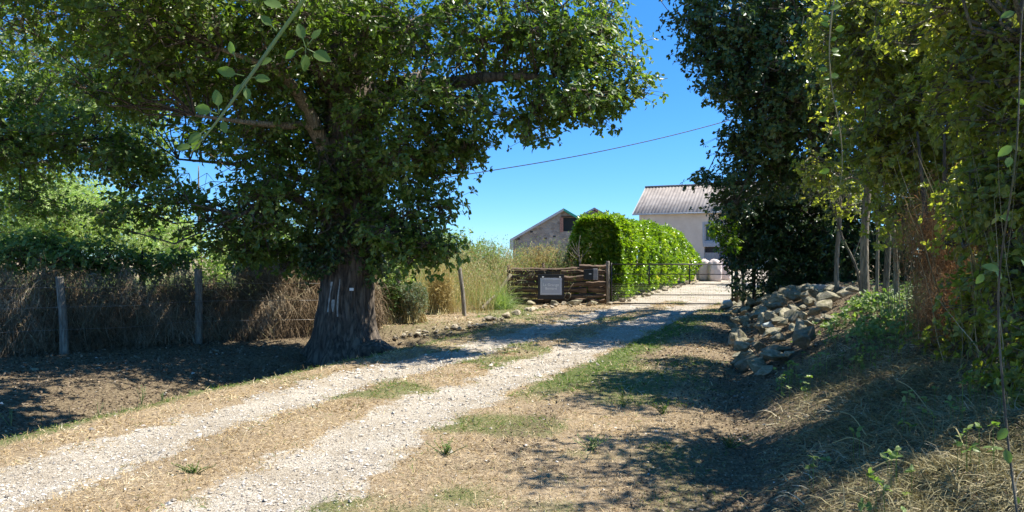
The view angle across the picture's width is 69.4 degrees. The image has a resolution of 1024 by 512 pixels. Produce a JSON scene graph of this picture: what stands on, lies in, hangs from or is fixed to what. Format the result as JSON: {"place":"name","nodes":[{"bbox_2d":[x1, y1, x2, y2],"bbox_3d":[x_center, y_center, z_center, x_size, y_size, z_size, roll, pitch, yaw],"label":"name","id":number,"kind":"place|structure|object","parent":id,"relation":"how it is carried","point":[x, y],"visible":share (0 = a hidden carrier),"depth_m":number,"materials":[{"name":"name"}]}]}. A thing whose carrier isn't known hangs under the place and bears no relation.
{"place":"outdoors","nodes":[
{"label":"outdoors","id":0,"kind":"place"},
{"bbox_2d":[176,0,330,153],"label":"hanging bramble","id":1,"kind":"object","parent":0,"point":[194,141],"visible":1,"depth_m":1.50,"materials":[{"name":"green plant"}]},
{"bbox_2d":[0,269,1006,511],"bbox_3d":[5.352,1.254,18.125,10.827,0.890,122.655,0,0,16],"label":"gravel track","id":2,"kind":"structure","parent":0,"point":[711,293],"depth_m":7.00,"materials":[{"name":"gravel"}]},
{"bbox_2d":[707,259,721,280],"bbox_3d":[10.024,0.689,36.594,0.709,1.105,0.691,0,0,0],"label":"bulk bag","id":3,"kind":"object","parent":2,"relation":"on","point":[714,269],"visible":0.88,"depth_m":36.30,"materials":[{"name":"fabric"}]},
{"bbox_2d":[719,259,729,279],"bbox_3d":[10.824,0.684,37.794,0.671,1.084,0.653,0,0,0],"label":"bulk bag","id":4,"kind":"object","parent":2,"relation":"on","point":[724,277],"visible":0.38,"depth_m":37.51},
{"bbox_2d":[0,0,1020,258],"label":"sky","id":5,"kind":"structure","parent":0,"point":[510,201],"materials":[{"name":"blue"}]},
{"bbox_2d":[0,259,1023,511],"bbox_3d":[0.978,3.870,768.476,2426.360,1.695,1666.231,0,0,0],"label":"ground","id":6,"kind":"structure","parent":0,"point":[108,389],"depth_m":7.24,"materials":[{"name":"plant"}]},
{"bbox_2d":[55,276,68,354],"bbox_3d":[-8.017,1.212,13.189,0.233,1.694,0.153,0,0,0],"label":"fence post","id":7,"kind":"object","parent":6,"relation":"on","point":[63,324],"visible":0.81,"depth_m":13.14,"materials":[{"name":"grey wood"}]},
{"bbox_2d":[14,300,287,308],"bbox_3d":[-7.747,0.913,13.560,8.331,0.041,0.527,0,0,-30],"label":"fence wire","id":8,"kind":"object","parent":7,"relation":"attached to","point":[171,302],"visible":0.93,"depth_m":14.62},
{"bbox_2d":[0,319,313,332],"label":"fence wire","id":9,"kind":"object","parent":7,"relation":"attached to","point":[148,325],"visible":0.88,"depth_m":14.10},
{"bbox_2d":[5,283,319,288],"bbox_3d":[-7.757,0.563,13.563,8.347,0.041,0.523,0,0,-30],"label":"fence wire","id":10,"kind":"object","parent":7,"relation":"attached to","point":[174,284],"visible":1,"depth_m":14.73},
{"bbox_2d":[0,225,153,288],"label":"evergreen shrub","id":11,"kind":"object","parent":6,"relation":"on","point":[15,245],"visible":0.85,"depth_m":15.00,"materials":[{"name":"green plant"}]},
{"bbox_2d":[0,33,180,195],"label":"ash tree","id":12,"kind":"object","parent":6,"relation":"on","point":[92,108],"visible":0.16,"depth_m":26.27,"materials":[{"name":"green plant"}]},
{"bbox_2d":[0,170,183,280],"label":"willow tree","id":13,"kind":"object","parent":6,"relation":"on","point":[70,226],"visible":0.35,"depth_m":33.74,"materials":[{"name":"green plant"}]},
{"bbox_2d":[0,3,187,230],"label":"oak tree","id":14,"kind":"object","parent":6,"relation":"on","point":[21,156],"visible":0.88,"depth_m":15.87,"materials":[{"name":"green plant"}]},
{"bbox_2d":[90,243,202,289],"bbox_3d":[-7.793,0.782,15.904,2.370,2.147,1.816,0,0,0],"label":"evergreen shrub","id":15,"kind":"object","parent":6,"relation":"on","point":[179,258],"visible":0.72,"depth_m":15.70,"materials":[{"name":"green plant"}]},
{"bbox_2d":[6,265,290,301],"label":"meadow grass","id":16,"kind":"structure","parent":6,"relation":"on","point":[149,282],"depth_m":30.47,"materials":[{"name":"plant"}]},
{"bbox_2d":[109,193,194,268],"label":"tree","id":17,"kind":"object","parent":6,"relation":"on","point":[161,225],"visible":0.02,"depth_m":55.13,"materials":[{"name":"green plant"}]},
{"bbox_2d":[129,166,240,283],"bbox_3d":[-10.635,-0.698,24.852,4.081,4.703,3.681,0,0,0],"label":"young tree","id":18,"kind":"object","parent":6,"relation":"on","point":[179,245],"visible":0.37,"depth_m":24.42,"materials":[{"name":"green plant"}]},
{"bbox_2d":[171,461,215,472],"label":"weed","id":19,"kind":"object","parent":6,"relation":"on","point":[191,467],"visible":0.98,"depth_m":5.44,"materials":[{"name":"plant"}]},
{"bbox_2d":[194,269,202,343],"bbox_3d":[-6.276,1.155,14.793,0.165,1.790,0.158,0,0,0],"label":"fence post","id":20,"kind":"object","parent":6,"relation":"on","point":[198,287],"visible":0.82,"depth_m":14.75,"materials":[{"name":"grey wood"}]},
{"bbox_2d":[0,248,401,357],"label":"dead bramble hedge","id":21,"kind":"object","parent":6,"relation":"on","point":[32,317],"visible":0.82,"depth_m":14.48,"materials":[{"name":"plant"}]},
{"bbox_2d":[205,211,306,286],"bbox_3d":[-7.627,-0.561,22.409,3.073,4.503,3.397,0,0,-38],"label":"young tree","id":22,"kind":"object","parent":6,"relation":"on","point":[220,261],"visible":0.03,"depth_m":21.95,"materials":[{"name":"green plant"}]},
{"bbox_2d":[223,261,298,283],"bbox_3d":[-5.732,0.857,17.042,1.652,1.905,1.562,0,0,-17],"label":"evergreen shrub","id":23,"kind":"object","parent":6,"relation":"on","point":[233,271],"visible":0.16,"depth_m":16.59,"materials":[{"name":"green plant"}]},
{"bbox_2d":[0,0,668,366],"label":"oak tree","id":24,"kind":"object","parent":6,"relation":"on","point":[345,101],"visible":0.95,"depth_m":12.60,"materials":[{"name":"green plant"}]},
{"bbox_2d":[377,278,406,323],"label":"weed bush","id":25,"kind":"object","parent":6,"relation":"on","point":[393,292],"visible":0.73,"depth_m":18.00,"materials":[{"name":"plant"}]},
{"bbox_2d":[375,226,433,284],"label":"young tree","id":26,"kind":"object","parent":6,"relation":"on","point":[391,276],"visible":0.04,"depth_m":20.23,"materials":[{"name":"green plant"}]},
{"bbox_2d":[397,281,429,322],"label":"weed bush","id":27,"kind":"object","parent":6,"relation":"on","point":[414,301],"visible":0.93,"depth_m":18.18,"materials":[{"name":"green plant"}]},
{"bbox_2d":[425,264,457,314],"bbox_3d":[-2.001,0.932,20.581,0.979,1.459,1.212,0,0,0],"label":"weed bush","id":28,"kind":"object","parent":6,"relation":"on","point":[444,298],"visible":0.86,"depth_m":20.41,"materials":[{"name":"plant"}]},
{"bbox_2d":[426,435,467,454],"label":"weed","id":29,"kind":"object","parent":6,"relation":"on","point":[446,450],"visible":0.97,"depth_m":6.05,"materials":[{"name":"plant"}]},
{"bbox_2d":[429,225,486,263],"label":"tree","id":30,"kind":"object","parent":6,"relation":"on","point":[456,234],"visible":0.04,"depth_m":61.92,"materials":[{"name":"green plant"}]},
{"bbox_2d":[458,268,465,315],"bbox_3d":[-1.332,1.113,19.797,0.256,1.599,0.121,0,0,0],"label":"fence post","id":31,"kind":"object","parent":6,"relation":"on","point":[463,300],"visible":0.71,"depth_m":19.75,"materials":[{"name":"grey wood"}]},
{"bbox_2d":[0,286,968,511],"bbox_3d":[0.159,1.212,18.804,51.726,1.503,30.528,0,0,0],"label":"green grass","id":32,"kind":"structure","parent":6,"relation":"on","point":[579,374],"depth_m":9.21,"materials":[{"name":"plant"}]},
{"bbox_2d":[463,238,509,299],"bbox_3d":[-0.844,0.451,25.992,2.012,2.169,1.753,0,0,0],"label":"weed bush","id":33,"kind":"object","parent":6,"relation":"on","point":[487,252],"visible":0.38,"depth_m":25.79,"materials":[{"name":"plant"}]},
{"bbox_2d":[375,228,614,313],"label":"tall dry grass","id":34,"kind":"structure","parent":6,"relation":"on","point":[481,294],"depth_m":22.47,"materials":[{"name":"plant"}]},
{"bbox_2d":[467,274,528,310],"bbox_3d":[-0.628,1.173,22.262,2.402,1.280,2.681,0,0,-18],"label":"grass clump","id":35,"kind":"object","parent":6,"relation":"on","point":[499,303],"visible":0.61,"depth_m":22.09,"materials":[{"name":"plant"}]},
{"bbox_2d":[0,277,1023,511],"bbox_3d":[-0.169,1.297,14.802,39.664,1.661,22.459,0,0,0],"label":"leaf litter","id":36,"kind":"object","parent":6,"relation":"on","point":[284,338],"visible":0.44,"depth_m":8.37,"materials":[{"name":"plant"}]},
{"bbox_2d":[511,244,569,299],"bbox_3d":[1.147,0.544,26.035,2.867,1.982,1.828,0,0,0],"label":"weed bush","id":37,"kind":"object","parent":6,"relation":"on","point":[543,261],"visible":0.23,"depth_m":25.78,"materials":[{"name":"plant"}]},
{"bbox_2d":[510,208,577,266],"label":"stone barn","id":38,"kind":"structure","parent":6,"relation":"on","point":[558,225],"depth_m":58.01,"materials":[{"name":"grey stone"}]},
{"bbox_2d":[563,218,576,230],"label":"window","id":39,"kind":"structure","parent":38,"relation":"in","point":[568,223],"depth_m":58.29,"materials":[{"name":"black glass"}]},
{"bbox_2d":[507,263,605,303],"bbox_3d":[1.481,1.004,24.157,3.312,1.561,0.339,0,0,0],"label":"fence","id":40,"kind":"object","parent":6,"relation":"on","point":[596,286],"depth_m":24.13,"materials":[{"name":"brown wood"}]},
{"bbox_2d":[538,274,563,298],"bbox_3d":[1.260,0.997,23.928,0.857,0.807,0.067,0,0,0],"label":"sign","id":41,"kind":"object","parent":40,"relation":"attached to","point":[550,286],"visible":1,"depth_m":23.91,"materials":[{"name":"metal"}]},
{"bbox_2d":[583,269,597,279],"bbox_3d":[2.537,0.591,23.857,0.450,0.360,0.193,0,0,0],"label":"mailbox","id":42,"kind":"object","parent":40,"relation":"attached to","point":[590,274],"visible":1,"depth_m":23.77,"materials":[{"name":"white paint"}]},
{"bbox_2d":[556,255,574,293],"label":"weed bush","id":43,"kind":"object","parent":6,"relation":"on","point":[565,257],"visible":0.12,"depth_m":25.52,"materials":[{"name":"plant"}]},
{"bbox_2d":[566,299,582,304],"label":"boulder","id":44,"kind":"object","parent":6,"relation":"on","point":[573,302],"visible":0.84,"depth_m":23.62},
{"bbox_2d":[567,238,590,293],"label":"bare sapling","id":45,"kind":"object","parent":6,"relation":"on","point":[578,254],"visible":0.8,"depth_m":24.97,"materials":[{"name":"plant"}]},
{"bbox_2d":[573,434,610,450],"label":"weed","id":46,"kind":"object","parent":6,"relation":"on","point":[591,447],"visible":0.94,"depth_m":6.18,"materials":[{"name":"plant"}]},
{"bbox_2d":[579,208,626,250],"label":"outbuilding","id":47,"kind":"structure","parent":6,"relation":"on","point":[594,210],"depth_m":73.72,"materials":[{"name":"stone"}]},
{"bbox_2d":[606,261,609,304],"bbox_3d":[3.115,1.025,24.001,0.129,1.721,0.121,0,0,0],"label":"gate post","id":48,"kind":"object","parent":6,"relation":"on","point":[607,281],"visible":0.77,"depth_m":23.96,"materials":[{"name":"brown wood"}]},
{"bbox_2d":[565,210,702,300],"bbox_3d":[5.693,0.001,31.250,2.553,3.347,13.803,0,0,26],"label":"laurel hedge","id":49,"kind":"object","parent":6,"relation":"on","point":[610,237],"visible":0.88,"depth_m":26.37,"materials":[{"name":"green plant"}]},
{"bbox_2d":[648,401,668,414],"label":"weed","id":50,"kind":"object","parent":6,"relation":"on","point":[664,408],"visible":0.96,"depth_m":7.59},
{"bbox_2d":[696,259,708,280],"bbox_3d":[9.583,0.678,36.994,0.746,1.086,0.728,0,0,0],"label":"bulk bag","id":51,"kind":"object","parent":6,"relation":"on","point":[703,269],"visible":0.54,"depth_m":36.68,"materials":[{"name":"fabric"}]},
{"bbox_2d":[632,181,813,268],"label":"farmhouse","id":52,"kind":"object","parent":6,"relation":"on","point":[669,205],"visible":0.34,"depth_m":64.02,"materials":[{"name":"paint"}]},
{"bbox_2d":[702,222,717,242],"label":"window","id":53,"kind":"structure","parent":52,"relation":"in","point":[706,239],"depth_m":62.64,"materials":[{"name":"white glass"}]},
{"bbox_2d":[705,253,717,260],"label":"door","id":54,"kind":"structure","parent":52,"relation":"in","point":[708,256],"depth_m":62.50,"materials":[{"name":"white wood"}]},
{"bbox_2d":[721,322,741,327],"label":"rock","id":55,"kind":"object","parent":6,"relation":"on","point":[731,325],"visible":0.64,"depth_m":16.50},
{"bbox_2d":[729,333,737,340],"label":"rock","id":56,"kind":"object","parent":6,"relation":"on","point":[732,336],"visible":1,"depth_m":12.82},
{"bbox_2d":[734,270,737,302],"bbox_3d":[7.279,1.005,23.999,0.131,1.801,0.132,0,0,0],"label":"gate post","id":57,"kind":"object","parent":6,"relation":"on","point":[736,298],"visible":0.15,"depth_m":23.95,"materials":[{"name":"brown wood"}]},
{"bbox_2d":[610,263,734,304],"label":"gate","id":58,"kind":"structure","parent":57,"relation":"attached to","point":[689,274],"depth_m":23.98,"materials":[{"name":"black metal"}]},
{"bbox_2d":[719,432,753,447],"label":"weed","id":59,"kind":"object","parent":6,"relation":"on","point":[730,443],"visible":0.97,"depth_m":6.48,"materials":[{"name":"plant"}]},
{"bbox_2d":[727,329,746,345],"bbox_3d":[4.240,1.579,14.003,0.430,0.268,0.299,-26,-16,-14],"label":"rock","id":60,"kind":"object","parent":6,"relation":"on","point":[740,332],"visible":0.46,"depth_m":13.93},
{"bbox_2d":[734,359,750,370],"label":"rock","id":61,"kind":"object","parent":6,"relation":"on","point":[741,365],"visible":0.76,"depth_m":10.69,"materials":[{"name":"stone"}]},
{"bbox_2d":[730,351,754,365],"bbox_3d":[3.540,1.570,11.329,0.452,0.214,0.275,-21,-21,-9],"label":"rock","id":62,"kind":"object","parent":6,"relation":"on","point":[740,356],"visible":0.44,"depth_m":11.25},
{"bbox_2d":[737,314,752,322],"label":"rock","id":63,"kind":"object","parent":6,"relation":"on","point":[743,318],"visible":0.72,"depth_m":16.20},
{"bbox_2d":[744,353,757,359],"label":"rock","id":64,"kind":"object","parent":6,"relation":"on","point":[750,356],"visible":0.57,"depth_m":10.95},
{"bbox_2d":[734,341,750,351],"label":"rock","id":65,"kind":"object","parent":64,"relation":"on","point":[741,346],"visible":1,"depth_m":11.01,"materials":[{"name":"stone"}]},
{"bbox_2d":[748,310,763,318],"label":"rock","id":66,"kind":"object","parent":6,"relation":"on","point":[755,314],"visible":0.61,"depth_m":15.24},
{"bbox_2d":[746,359,766,372],"bbox_3d":[3.381,1.516,10.156,0.350,0.166,0.215,14,16,23],"label":"rock","id":67,"kind":"object","parent":6,"relation":"on","point":[755,365],"visible":0.59,"depth_m":10.12,"materials":[{"name":"stone"}]},
{"bbox_2d":[751,341,764,351],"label":"rock","id":68,"kind":"object","parent":6,"relation":"on","point":[757,346],"visible":0.94,"depth_m":11.47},
{"bbox_2d":[752,323,769,335],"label":"rock","id":69,"kind":"object","parent":6,"relation":"on","point":[760,328],"visible":0.45,"depth_m":12.94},
{"bbox_2d":[757,312,768,323],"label":"rock","id":70,"kind":"object","parent":6,"relation":"on","point":[761,318],"visible":0.48,"depth_m":14.37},
{"bbox_2d":[764,311,773,320],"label":"rock","id":71,"kind":"object","parent":70,"relation":"on","point":[767,314],"visible":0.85,"depth_m":14.11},
{"bbox_2d":[754,365,773,375],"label":"rock","id":72,"kind":"object","parent":6,"relation":"on","point":[765,370],"visible":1,"depth_m":9.52,"materials":[{"name":"stone"}]},
{"bbox_2d":[762,322,774,327],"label":"rock","id":73,"kind":"object","parent":6,"relation":"on","point":[767,325],"visible":0.8,"depth_m":12.59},
{"bbox_2d":[770,316,784,324],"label":"rock","id":74,"kind":"object","parent":73,"relation":"on","point":[775,320],"visible":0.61,"depth_m":12.53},
{"bbox_2d":[761,327,780,337],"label":"rock","id":75,"kind":"object","parent":6,"relation":"on","point":[768,331],"visible":0.83,"depth_m":12.16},
{"bbox_2d":[761,348,787,360],"bbox_3d":[3.513,1.329,9.931,0.357,0.172,0.378,7,1,-14],"label":"rock","id":76,"kind":"object","parent":6,"relation":"on","point":[772,354],"visible":0.95,"depth_m":9.84,"materials":[{"name":"stone"}]},
{"bbox_2d":[760,344,793,352],"bbox_3d":[3.624,1.295,10.168,0.427,0.170,0.351,-4,-11,-7],"label":"rock","id":77,"kind":"object","parent":76,"relation":"on","point":[780,348],"visible":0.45,"depth_m":10.06,"materials":[{"name":"stone"}]},
{"bbox_2d":[765,302,783,310],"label":"rock","id":78,"kind":"object","parent":6,"relation":"on","point":[773,306],"visible":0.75,"depth_m":15.77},
{"bbox_2d":[767,294,788,302],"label":"rock","id":79,"kind":"object","parent":6,"relation":"on","point":[772,298],"visible":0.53,"depth_m":16.69,"materials":[{"name":"stone"}]},
{"bbox_2d":[770,332,785,341],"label":"rock","id":80,"kind":"object","parent":6,"relation":"on","point":[779,337],"visible":1,"depth_m":11.05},
{"bbox_2d":[775,318,787,325],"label":"rock","id":81,"kind":"object","parent":6,"relation":"on","point":[783,322],"visible":1,"depth_m":12.29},
{"bbox_2d":[656,0,908,288],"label":"oak tree","id":82,"kind":"object","parent":6,"relation":"on","point":[752,44],"visible":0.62,"depth_m":15.57,"materials":[{"name":"green plant"}]},
{"bbox_2d":[779,307,789,317],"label":"rock","id":83,"kind":"object","parent":6,"relation":"on","point":[782,311],"visible":0.2,"depth_m":13.46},
{"bbox_2d":[784,309,800,322],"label":"rock","id":84,"kind":"object","parent":6,"relation":"on","point":[791,315],"visible":0.69,"depth_m":12.93,"materials":[{"name":"stone"}]},
{"bbox_2d":[784,289,800,301],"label":"rock","id":85,"kind":"object","parent":6,"relation":"on","point":[790,295],"visible":0.73,"depth_m":16.01,"materials":[{"name":"stone"}]},
{"bbox_2d":[794,318,806,330],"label":"rock","id":86,"kind":"object","parent":6,"relation":"on","point":[799,324],"visible":0.48,"depth_m":11.12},
{"bbox_2d":[792,331,810,348],"bbox_3d":[3.802,1.090,9.721,0.235,0.181,0.337,23,-13,27],"label":"rock","id":87,"kind":"object","parent":6,"relation":"on","point":[802,341],"visible":1,"depth_m":9.66,"materials":[{"name":"stone"}]},
{"bbox_2d":[797,311,807,319],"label":"rock","id":88,"kind":"object","parent":6,"relation":"on","point":[803,315],"visible":0.96,"depth_m":12.14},
{"bbox_2d":[795,326,815,341],"bbox_3d":[3.969,1.096,10.022,0.290,0.236,0.294,-13,-11,-32],"label":"rock","id":89,"kind":"object","parent":6,"relation":"on","point":[810,331],"visible":0.53,"depth_m":9.96,"materials":[{"name":"stone"}]},
{"bbox_2d":[804,297,815,305],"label":"rock","id":90,"kind":"object","parent":6,"relation":"on","point":[808,301],"visible":0.92,"depth_m":13.88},
{"bbox_2d":[804,286,818,296],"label":"rock","id":91,"kind":"object","parent":6,"relation":"on","point":[814,293],"visible":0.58,"depth_m":15.13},
{"bbox_2d":[808,308,821,315],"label":"rock","id":92,"kind":"object","parent":6,"relation":"on","point":[814,311],"visible":1,"depth_m":12.11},
{"bbox_2d":[705,165,937,306],"bbox_3d":[8.547,-0.641,19.170,6.852,4.290,4.014,0,0,16],"label":"laurel hedge","id":93,"kind":"object","parent":6,"relation":"on","point":[759,241],"visible":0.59,"depth_m":18.82,"materials":[{"name":"green plant"}]},
{"bbox_2d":[814,300,831,311],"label":"rock","id":94,"kind":"object","parent":6,"relation":"on","point":[825,305],"visible":1,"depth_m":12.44,"materials":[{"name":"stone"}]},
{"bbox_2d":[818,291,839,301],"bbox_3d":[5.705,0.729,13.311,0.266,0.210,0.385,0,0,-44],"label":"rock","id":95,"kind":"object","parent":6,"relation":"on","point":[829,295],"visible":0.95,"depth_m":13.23,"materials":[{"name":"stone"}]},
{"bbox_2d":[789,159,871,293],"bbox_3d":[6.524,-0.564,15.005,1.372,2.864,1.445,0,0,36],"label":"sapling","id":96,"kind":"object","parent":6,"relation":"on","point":[836,258],"visible":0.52,"depth_m":14.93,"materials":[{"name":"green plant"}]},
{"bbox_2d":[811,179,863,295],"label":"sapling","id":97,"kind":"object","parent":6,"relation":"on","point":[842,214],"visible":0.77,"depth_m":12.88,"materials":[{"name":"green plant"}]},
{"bbox_2d":[789,59,886,300],"bbox_3d":[5.318,-1.306,11.537,1.967,4.410,2.137,0,0,0],"label":"sapling","id":98,"kind":"object","parent":6,"relation":"on","point":[864,244],"visible":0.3,"depth_m":11.67,"materials":[{"name":"green plant"}]},
{"bbox_2d":[836,285,855,296],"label":"rock","id":99,"kind":"object","parent":6,"relation":"on","point":[843,292],"visible":0.66,"depth_m":13.25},
{"bbox_2d":[845,286,858,291],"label":"rock","id":100,"kind":"object","parent":6,"relation":"on","point":[851,288],"visible":0.78,"depth_m":12.91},
{"bbox_2d":[849,10,898,299],"bbox_3d":[5.349,-1.413,10.603,1.497,4.450,1.912,0,0,0],"label":"sapling","id":101,"kind":"object","parent":6,"relation":"on","point":[877,270],"depth_m":11.18,"materials":[{"name":"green plant"}]},
{"bbox_2d":[726,288,1023,511],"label":"bank grass","id":102,"kind":"structure","parent":6,"relation":"on","point":[933,463],"depth_m":5.05,"materials":[{"name":"plant"}]},
{"bbox_2d":[872,459,918,468],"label":"straw stalk","id":103,"kind":"object","parent":102,"relation":"on","point":[893,460],"visible":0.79,"depth_m":4.43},
{"bbox_2d":[859,99,921,295],"bbox_3d":[5.937,-1.062,11.394,1.158,3.774,1.622,0,0,0],"label":"sapling","id":104,"kind":"object","parent":6,"relation":"on","point":[886,271],"visible":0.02,"depth_m":11.96,"materials":[{"name":"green plant"}]},
{"bbox_2d":[773,276,1013,511],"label":"bank plants","id":105,"kind":"object","parent":6,"relation":"on","point":[865,305],"visible":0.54,"depth_m":8.38,"materials":[{"name":"green plant"}]},
{"bbox_2d":[780,0,1023,285],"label":"hazel shrub","id":106,"kind":"object","parent":6,"relation":"on","point":[881,137],"visible":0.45,"depth_m":9.22,"materials":[{"name":"green plant"}]},
{"bbox_2d":[877,37,930,298],"bbox_3d":[5.510,-1.146,10.021,1.361,3.836,1.684,0,0,0],"label":"sapling","id":107,"kind":"object","parent":6,"relation":"on","point":[897,281],"visible":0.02,"depth_m":10.57,"materials":[{"name":"green plant"}]},
{"bbox_2d":[882,131,975,354],"bbox_3d":[4.549,0.055,7.888,1.223,2.880,2.213,0,0,21],"label":"dead conifer","id":108,"kind":"object","parent":6,"relation":"on","point":[927,317],"visible":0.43,"depth_m":7.64,"materials":[{"name":"plant"}]},
{"bbox_2d":[847,102,1023,398],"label":"hedge stems","id":109,"kind":"object","parent":6,"relation":"on","point":[893,289],"visible":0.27,"depth_m":6.29,"materials":[{"name":"plant"}]},
{"bbox_2d":[858,0,1023,409],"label":"bramble thicket","id":110,"kind":"object","parent":6,"relation":"on","point":[968,37],"visible":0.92,"depth_m":5.95,"materials":[{"name":"green plant"}]},
{"bbox_2d":[916,147,1022,366],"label":"dead conifer","id":111,"kind":"object","parent":6,"relation":"on","point":[979,250],"visible":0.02,"depth_m":6.59,"materials":[{"name":"plant"}]},
{"bbox_2d":[976,0,1023,511],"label":"climbing bramble","id":112,"kind":"object","parent":6,"relation":"on","point":[1002,433],"visible":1,"depth_m":3.20,"materials":[{"name":"green plant"}]},
{"bbox_2d":[305,117,738,197],"bbox_3d":[4.344,-5.884,35.492,31.424,7.693,1.030,0,0,-19],"label":"power line","id":113,"kind":"object","parent":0,"point":[586,154],"visible":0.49,"depth_m":35.68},
{"bbox_2d":[819,0,844,191],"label":"hanging vine","id":114,"kind":"object","parent":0,"point":[839,28],"visible":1,"depth_m":5.00,"materials":[{"name":"plant"}]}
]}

